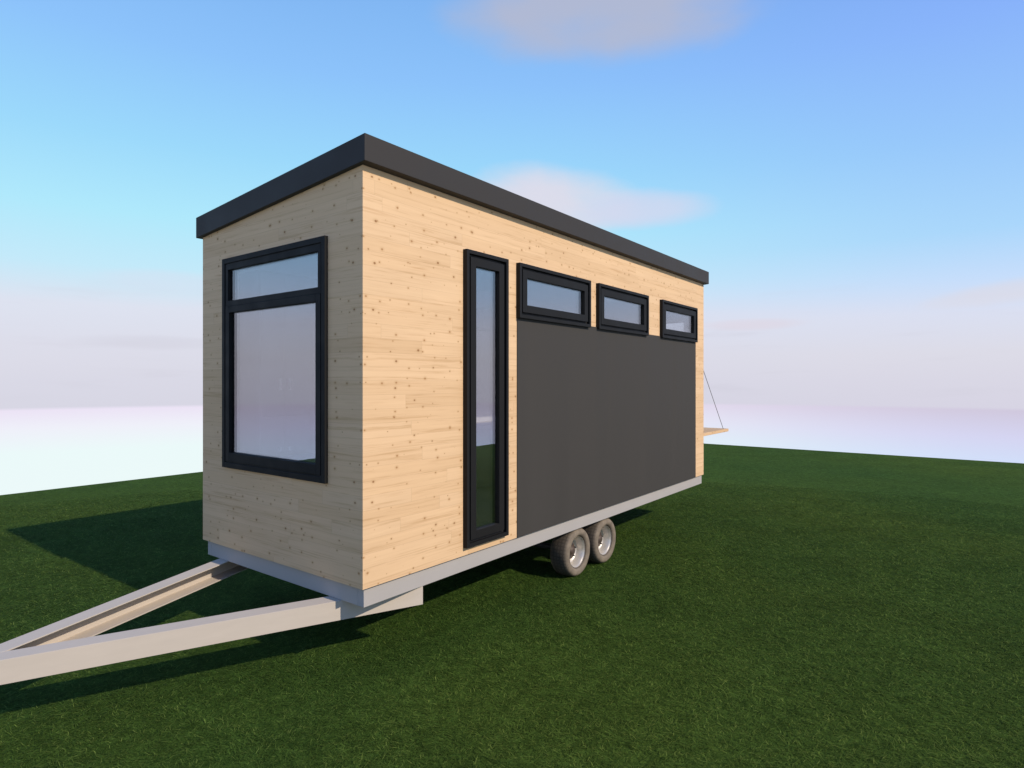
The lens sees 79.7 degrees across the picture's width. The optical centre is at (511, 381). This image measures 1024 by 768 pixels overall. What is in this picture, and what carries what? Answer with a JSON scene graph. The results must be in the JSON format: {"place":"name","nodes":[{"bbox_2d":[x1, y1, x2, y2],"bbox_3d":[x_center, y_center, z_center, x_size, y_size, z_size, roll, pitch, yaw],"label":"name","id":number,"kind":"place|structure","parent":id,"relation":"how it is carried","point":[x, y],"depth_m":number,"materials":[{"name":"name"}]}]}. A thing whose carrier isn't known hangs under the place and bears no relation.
{"place":"outdoors","nodes":[
{"label":"outdoors","id":0,"kind":"place"},
{"bbox_2d":[0,443,1023,767],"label":"ground","id":1,"kind":"structure","parent":0,"point":[920,479],"depth_m":5.56,"materials":[{"name":"plant"}]},
{"bbox_2d":[0,133,728,684],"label":"tiny house","id":2,"kind":"structure","parent":1,"relation":"on","point":[420,371],"depth_m":5.58,"materials":[{"name":"brown wood"}]},
{"bbox_2d":[222,235,327,483],"bbox_3d":[-2.122,-0.175,5.502,1.630,2.009,0.130,0,0,37],"label":"window","id":3,"kind":"structure","parent":2,"relation":"in","point":[275,299],"depth_m":5.43,"materials":[{"name":"clear glass"}]},
{"bbox_2d":[463,249,508,548],"bbox_3d":[-0.281,0.159,5.900,0.150,2.742,0.626,0,0,37],"label":"window","id":4,"kind":"structure","parent":2,"relation":"in","point":[485,276],"depth_m":5.88,"materials":[{"name":"clear glass"}]},
{"bbox_2d":[516,262,590,327],"bbox_3d":[0.459,-0.930,6.873,0.150,0.563,1.445,0,0,37],"label":"window","id":5,"kind":"structure","parent":2,"relation":"in","point":[542,294],"depth_m":6.77,"materials":[{"name":"clear glass"}]},
{"bbox_2d":[596,283,648,335],"bbox_3d":[1.451,-0.929,8.178,0.150,0.565,1.431,0,0,37],"label":"window","id":6,"kind":"structure","parent":2,"relation":"in","point":[617,309],"depth_m":8.09,"materials":[{"name":"clear glass"}]},
{"bbox_2d":[660,299,697,341],"bbox_3d":[2.602,-0.929,9.693,0.150,0.565,1.422,0,0,37],"label":"window","id":7,"kind":"structure","parent":2,"relation":"in","point":[678,321],"depth_m":9.63,"materials":[{"name":"clear glass"}]},
{"bbox_2d":[0,0,1023,494],"label":"sky","id":8,"kind":"structure","parent":0,"point":[845,177],"materials":[{"name":"blue"}]}
]}

